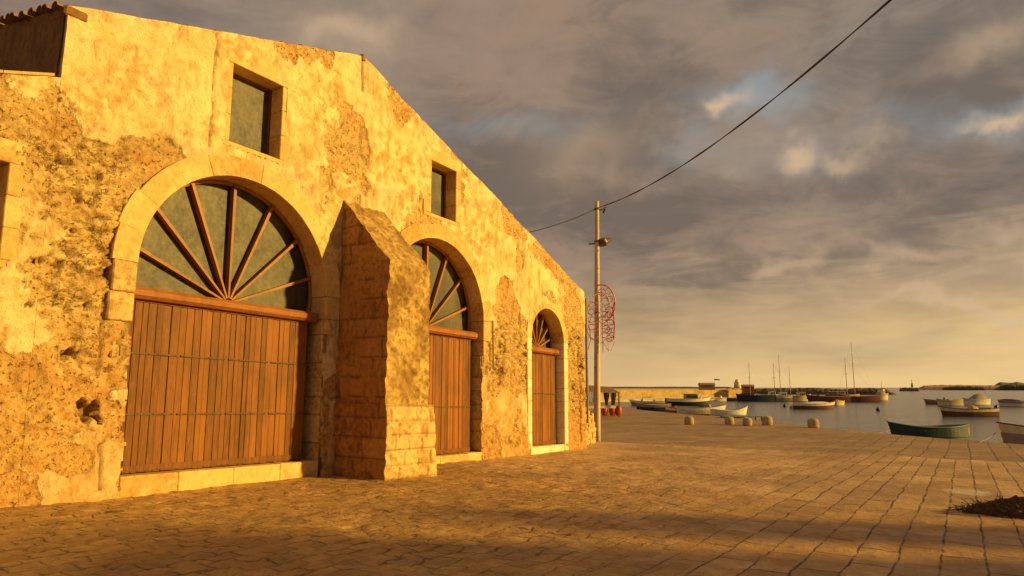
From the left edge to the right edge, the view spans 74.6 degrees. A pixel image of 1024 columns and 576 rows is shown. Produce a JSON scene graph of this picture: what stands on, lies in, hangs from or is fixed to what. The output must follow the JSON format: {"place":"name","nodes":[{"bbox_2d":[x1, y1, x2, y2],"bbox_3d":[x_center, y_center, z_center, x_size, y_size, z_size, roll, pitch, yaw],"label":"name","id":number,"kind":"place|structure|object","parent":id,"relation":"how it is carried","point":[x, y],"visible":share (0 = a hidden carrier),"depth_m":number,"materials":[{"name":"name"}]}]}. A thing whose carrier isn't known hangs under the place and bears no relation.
{"place":"outdoors","nodes":[
{"label":"outdoors","id":0,"kind":"place"},
{"bbox_2d":[0,401,1023,575],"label":"plaza ground","id":1,"kind":"structure","parent":0,"point":[634,492],"depth_m":9.45,"materials":[{"name":"stone"}]},
{"bbox_2d":[104,510,123,513],"bbox_3d":[-5.590,3.121,9.305,0.281,0.052,0.437,-6,-10,33],"label":"flat stone","id":2,"kind":"object","parent":1,"relation":"on","point":[111,511],"visible":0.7,"depth_m":9.32,"materials":[{"name":"beige stone"}]},
{"bbox_2d":[0,1,588,507],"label":"warehouse","id":3,"kind":"structure","parent":1,"relation":"on","point":[230,259],"depth_m":13.42,"materials":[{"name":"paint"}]},
{"bbox_2d":[0,137,26,283],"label":"window","id":4,"kind":"structure","parent":3,"relation":"in","point":[11,174],"depth_m":9.94,"materials":[{"name":"stone"}]},
{"bbox_2d":[120,299,307,473],"bbox_3d":[-5.520,1.875,12.852,0.084,3.099,3.850,-6,-10,33],"label":"door","id":5,"kind":"structure","parent":3,"relation":"in","point":[207,387],"depth_m":12.61,"materials":[{"name":"brown wood"}]},
{"bbox_2d":[136,180,311,311],"bbox_3d":[-5.633,-0.897,13.477,0.140,2.521,4.160,-6,-10,33],"label":"fan window","id":6,"kind":"structure","parent":3,"relation":"in","point":[219,239],"depth_m":13.39,"materials":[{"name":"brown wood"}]},
{"bbox_2d":[224,55,289,165],"bbox_3d":[-5.378,-3.686,13.786,0.438,2.095,1.724,-6,-10,33],"label":"window","id":7,"kind":"structure","parent":3,"relation":"in","point":[256,109],"depth_m":14.05,"materials":[{"name":"stone"}]},
{"bbox_2d":[410,240,469,330],"bbox_3d":[-2.358,-0.103,18.381,0.140,2.439,4.060,-6,-10,33],"label":"fan window","id":8,"kind":"structure","parent":3,"relation":"in","point":[449,307],"depth_m":19.09,"materials":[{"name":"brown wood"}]},
{"bbox_2d":[423,147,460,226],"bbox_3d":[-2.081,-2.781,18.707,0.439,1.962,1.599,-6,-10,33],"label":"window","id":9,"kind":"structure","parent":3,"relation":"in","point":[442,201],"depth_m":19.03,"materials":[{"name":"stone"}]},
{"bbox_2d":[428,333,470,454],"bbox_3d":[-2.244,2.760,17.743,0.084,3.356,3.750,-6,-10,33],"label":"door","id":10,"kind":"structure","parent":3,"relation":"in","point":[449,356],"depth_m":18.53,"materials":[{"name":"brown wood"}]},
{"bbox_2d":[531,312,551,348],"bbox_3d":[0.805,1.395,23.008,0.140,1.371,2.188,-6,-10,33],"label":"fan window","id":11,"kind":"structure","parent":3,"relation":"in","point":[541,333],"depth_m":23.34,"materials":[{"name":"brown wood"}]},
{"bbox_2d":[531,352,556,445],"bbox_3d":[0.957,3.683,22.514,0.084,3.150,2.020,-6,-10,33],"label":"door","id":12,"kind":"structure","parent":3,"relation":"in","point":[543,365],"depth_m":22.65,"materials":[{"name":"brown wood"}]},
{"bbox_2d":[586,411,595,444],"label":"rubble wall","id":13,"kind":"structure","parent":1,"relation":"on","point":[591,433],"depth_m":27.82,"materials":[{"name":"stone"}]},
{"bbox_2d":[589,201,611,441],"bbox_3d":[4.119,1.468,30.832,1.044,11.204,0.504,-2,-9,16],"label":"utility pole","id":14,"kind":"object","parent":1,"relation":"on","point":[602,242],"visible":0.95,"depth_m":30.69,"materials":[{"name":"wood"}]},
{"bbox_2d":[529,209,593,232],"bbox_3d":[1.927,-2.741,27.495,0.044,3.083,8.729,-4,-9,26],"label":"power cable","id":15,"kind":"object","parent":14,"relation":"attached to","point":[560,223],"visible":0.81,"depth_m":27.52,"materials":[{"name":"black rubber"}]},
{"bbox_2d":[587,284,615,352],"bbox_3d":[4.041,1.374,30.619,1.420,3.134,0.062,0,-8,0],"label":"festival light frame","id":16,"kind":"object","parent":14,"relation":"attached to","point":[602,316],"visible":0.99,"depth_m":30.61,"materials":[{"name":"red metal"}]},
{"bbox_2d":[599,0,891,207],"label":"power cable","id":17,"kind":"object","parent":14,"relation":"attached to","point":[833,49],"visible":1,"depth_m":16.91,"materials":[{"name":"black rubber"}]},
{"bbox_2d":[585,385,619,416],"bbox_3d":[7.933,10.175,60.675,3.150,2.770,2.600,1,-8,-8],"label":"kiosk","id":18,"kind":"object","parent":1,"relation":"on","point":[605,389],"visible":0.55,"depth_m":59.83,"materials":[{"name":"brown wood"}]},
{"bbox_2d":[601,408,607,414],"bbox_3d":[8.532,11.324,62.057,0.643,0.860,0.660,-6,-10,33],"label":"red pot","id":19,"kind":"object","parent":1,"relation":"on","point":[604,411],"visible":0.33,"depth_m":61.80,"materials":[{"name":"red plastic"}]},
{"bbox_2d":[603,393,609,404],"bbox_3d":[8.947,10.824,63.600,0.630,2.300,0.557,-6,-10,33],"label":"folded parasol","id":20,"kind":"object","parent":1,"relation":"on","point":[606,397],"visible":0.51,"depth_m":63.49,"materials":[{"name":"fabric"}]},
{"bbox_2d":[609,408,615,414],"bbox_3d":[9.270,11.324,62.057,0.644,0.860,0.660,-6,-10,33],"label":"red pot","id":21,"kind":"object","parent":1,"relation":"on","point":[612,411],"visible":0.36,"depth_m":61.80,"materials":[{"name":"red plastic"}]},
{"bbox_2d":[610,393,616,404],"bbox_3d":[9.606,10.825,63.605,0.567,2.300,0.549,-6,-10,33],"label":"folded parasol","id":22,"kind":"object","parent":1,"relation":"on","point":[613,398],"visible":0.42,"depth_m":63.48,"materials":[{"name":"fabric"}]},
{"bbox_2d":[616,406,621,414],"bbox_3d":[9.831,11.324,62.057,0.643,0.860,0.660,-6,-10,33],"label":"red pot","id":23,"kind":"object","parent":1,"relation":"on","point":[617,410],"visible":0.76,"depth_m":61.83,"materials":[{"name":"red ceramic"}]},
{"bbox_2d":[684,416,693,424],"bbox_3d":[12.619,9.429,47.886,0.684,0.580,0.662,0,-8,2],"label":"stone bollard","id":24,"kind":"object","parent":1,"relation":"on","point":[688,420],"visible":1,"depth_m":47.64,"materials":[{"name":"beige stone"}]},
{"bbox_2d":[725,417,733,424],"bbox_3d":[15.499,9.440,47.880,0.656,0.551,0.651,3,-9,-19],"label":"stone bollard","id":25,"kind":"object","parent":1,"relation":"on","point":[729,420],"visible":1,"depth_m":47.63,"materials":[{"name":"beige stone"}]},
{"bbox_2d":[743,418,751,425],"bbox_3d":[16.205,9.207,46.266,0.635,0.539,0.625,0,-8,-1],"label":"stone bollard","id":26,"kind":"object","parent":1,"relation":"on","point":[747,421],"visible":1,"depth_m":46.03,"materials":[{"name":"beige stone"}]},
{"bbox_2d":[762,416,772,424],"bbox_3d":[17.874,9.288,47.063,0.737,0.626,0.719,-1,-8,4],"label":"stone bollard","id":27,"kind":"object","parent":1,"relation":"on","point":[767,420],"visible":0.96,"depth_m":46.79,"materials":[{"name":"beige stone"}]},
{"bbox_2d":[807,418,818,427],"bbox_3d":[19.738,8.848,44.032,0.723,0.609,0.717,-2,-9,14],"label":"stone bollard","id":28,"kind":"object","parent":1,"relation":"on","point":[812,422],"visible":0.99,"depth_m":43.77,"materials":[{"name":"beige stone"}]},
{"bbox_2d":[945,494,1023,518],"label":"net heap","id":29,"kind":"object","parent":1,"relation":"on","point":[1011,507],"visible":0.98,"depth_m":10.29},
{"bbox_2d":[0,0,1023,387],"label":"sky","id":30,"kind":"structure","parent":0,"point":[875,204],"materials":[{"name":"grey"}]},
{"bbox_2d":[612,387,731,387],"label":"distant shore","id":31,"kind":"structure","parent":0,"point":[666,387],"depth_m":1937.30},
{"bbox_2d":[734,379,740,387],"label":"beacon tower","id":32,"kind":"structure","parent":0,"point":[737,384],"depth_m":182.71,"materials":[{"name":"stone"}]},
{"bbox_2d":[585,388,1023,442],"bbox_3d":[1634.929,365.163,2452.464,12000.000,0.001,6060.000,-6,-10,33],"label":"sea water","id":33,"kind":"structure","parent":0,"point":[908,408],"depth_m":83.23,"materials":[{"name":"grey liquid"}]},
{"bbox_2d":[630,398,664,404],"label":"rowing boat","id":34,"kind":"object","parent":33,"relation":"on","point":[643,401],"visible":0.59,"depth_m":116.70,"materials":[{"name":"paint"}]},
{"bbox_2d":[635,402,670,410],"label":"rowing boat","id":35,"kind":"object","parent":33,"relation":"on","point":[652,407],"visible":0.71,"depth_m":88.23,"materials":[{"name":"blue paint"}]},
{"bbox_2d":[592,397,726,401],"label":"pier ledge","id":36,"kind":"object","parent":33,"relation":"in","point":[663,399],"visible":0.42,"depth_m":145.72,"materials":[{"name":"stone"}]},
{"bbox_2d":[593,389,741,397],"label":"pier wall","id":37,"kind":"structure","parent":33,"relation":"in","point":[654,393],"depth_m":168.16,"materials":[{"name":"stone"}]},
{"bbox_2d":[698,383,715,389],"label":"harbour hut","id":38,"kind":"object","parent":37,"relation":"on","point":[706,386],"visible":1,"depth_m":162.64,"materials":[{"name":"brown wood"}]},
{"bbox_2d":[665,406,676,412],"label":"dinghy","id":39,"kind":"object","parent":33,"relation":"on","point":[670,410],"visible":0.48,"depth_m":74.78,"materials":[{"name":"red paint"}]},
{"bbox_2d":[665,394,710,405],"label":"motorboat","id":40,"kind":"object","parent":33,"relation":"on","point":[691,400],"visible":0.9,"depth_m":112.59,"materials":[{"name":"white paint"}]},
{"bbox_2d":[675,404,725,415],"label":"rowing boat","id":41,"kind":"object","parent":33,"relation":"on","point":[702,410],"visible":0.84,"depth_m":73.91,"materials":[{"name":"beige paint"}]},
{"bbox_2d":[709,406,747,415],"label":"rowing boat","id":42,"kind":"object","parent":33,"relation":"on","point":[739,411],"visible":0.94,"depth_m":72.34,"materials":[{"name":"white paint"}]},
{"bbox_2d":[719,396,737,400],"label":"rowing boat","id":43,"kind":"object","parent":33,"relation":"on","point":[732,399],"visible":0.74,"depth_m":152.33,"materials":[{"name":"black paint"}]},
{"bbox_2d":[720,415,762,420],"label":"jetty","id":44,"kind":"object","parent":33,"relation":"in","point":[744,416],"visible":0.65,"depth_m":58.16,"materials":[{"name":"grey paint"}]},
{"bbox_2d":[735,373,775,400],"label":"fishing boat","id":45,"kind":"object","parent":33,"relation":"on","point":[745,397],"visible":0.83,"depth_m":148.69,"materials":[{"name":"blue paint"}]},
{"bbox_2d":[741,384,753,394],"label":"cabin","id":46,"kind":"object","parent":45,"relation":"attached to","point":[746,388],"visible":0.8,"depth_m":172.84,"materials":[{"name":"paint"}]},
{"bbox_2d":[755,391,777,394],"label":"fishing boat","id":47,"kind":"object","parent":33,"relation":"on","point":[770,392],"visible":0.3,"depth_m":172.73,"materials":[{"name":"beige paint"}]},
{"bbox_2d":[769,354,792,400],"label":"fishing boat","id":48,"kind":"object","parent":33,"relation":"on","point":[781,396],"visible":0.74,"depth_m":148.98,"materials":[{"name":"grey paint"}]},
{"bbox_2d":[787,373,810,400],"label":"fishing boat","id":49,"kind":"object","parent":33,"relation":"on","point":[800,396],"visible":0.73,"depth_m":148.86,"materials":[{"name":"beige paint"}]},
{"bbox_2d":[727,388,896,394],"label":"breakwater rocks","id":50,"kind":"object","parent":33,"relation":"in","point":[872,391],"visible":0.48,"depth_m":299.14,"materials":[{"name":"brown stone"}]},
{"bbox_2d":[789,402,834,408],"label":"rowing boat","id":51,"kind":"object","parent":33,"relation":"on","point":[817,405],"visible":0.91,"depth_m":96.06,"materials":[{"name":"paint"}]},
{"bbox_2d":[805,391,852,401],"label":"fishing boat","id":52,"kind":"object","parent":33,"relation":"on","point":[830,396],"visible":0.86,"depth_m":142.15,"materials":[{"name":"paint"}]},
{"bbox_2d":[834,400,844,404],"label":"dinghy","id":53,"kind":"object","parent":33,"relation":"on","point":[838,402],"visible":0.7,"depth_m":116.54,"materials":[{"name":"beige paint"}]},
{"bbox_2d":[835,390,859,395],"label":"fishing boat","id":54,"kind":"object","parent":33,"relation":"on","point":[841,392],"visible":0.29,"depth_m":168.15,"materials":[{"name":"grey paint"}]},
{"bbox_2d":[838,343,879,401],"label":"fishing boat","id":55,"kind":"object","parent":33,"relation":"on","point":[875,398],"visible":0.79,"depth_m":142.11,"materials":[{"name":"paint"}]},
{"bbox_2d":[876,384,887,399],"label":"fishing boat","id":56,"kind":"object","parent":33,"relation":"on","point":[881,394],"visible":0.76,"depth_m":163.78,"materials":[{"name":"beige paint"}]},
{"bbox_2d":[899,387,918,390],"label":"breakwater rocks","id":57,"kind":"object","parent":33,"relation":"in","point":[908,389],"visible":0.81,"depth_m":532.43,"materials":[{"name":"stone"}]},
{"bbox_2d":[886,421,969,437],"bbox_3d":[26.195,8.915,42.249,5.538,1.101,1.770,1,-8,-6],"label":"rowing boat","id":58,"kind":"object","parent":33,"relation":"on","point":[947,431],"visible":0.85,"depth_m":41.63,"materials":[{"name":"teal paint"}]},
{"bbox_2d":[924,397,946,403],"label":"rowing boat","id":59,"kind":"object","parent":33,"relation":"on","point":[928,401],"visible":0.34,"depth_m":123.85,"materials":[{"name":"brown wood"}]},
{"bbox_2d":[936,398,962,405],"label":"rowing boat","id":60,"kind":"object","parent":33,"relation":"on","point":[949,402],"visible":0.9,"depth_m":112.88,"materials":[{"name":"beige paint"}]},
{"bbox_2d":[938,405,999,415],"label":"motorboat","id":61,"kind":"object","parent":33,"relation":"on","point":[971,410],"visible":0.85,"depth_m":72.45,"materials":[{"name":"paint"}]},
{"bbox_2d":[962,394,990,404],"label":"rowing boat","id":62,"kind":"object","parent":33,"relation":"on","point":[977,399],"visible":0.9,"depth_m":119.04,"materials":[{"name":"white paint"}]},
{"bbox_2d":[996,422,1023,444],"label":"rowing boat","id":63,"kind":"object","parent":33,"relation":"on","point":[1012,433],"visible":0.7,"depth_m":35.64,"materials":[{"name":"grey paint"}]},
{"bbox_2d":[997,399,1023,406],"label":"rowing boat","id":64,"kind":"object","parent":33,"relation":"on","point":[1011,402],"visible":0.89,"depth_m":109.12,"materials":[{"name":"beige paint"}]},
{"bbox_2d":[919,385,999,389],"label":"shore","id":65,"kind":"structure","parent":0,"point":[940,387],"depth_m":760.31,"materials":[{"name":"stone"}]},
{"bbox_2d":[995,384,1023,389],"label":"shore","id":66,"kind":"structure","parent":0,"point":[1010,387],"depth_m":688.13,"materials":[{"name":"plant"}]},
{"bbox_2d":[996,382,1023,385],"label":"distant hill","id":67,"kind":"structure","parent":0,"point":[1014,383],"depth_m":2140.30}
]}

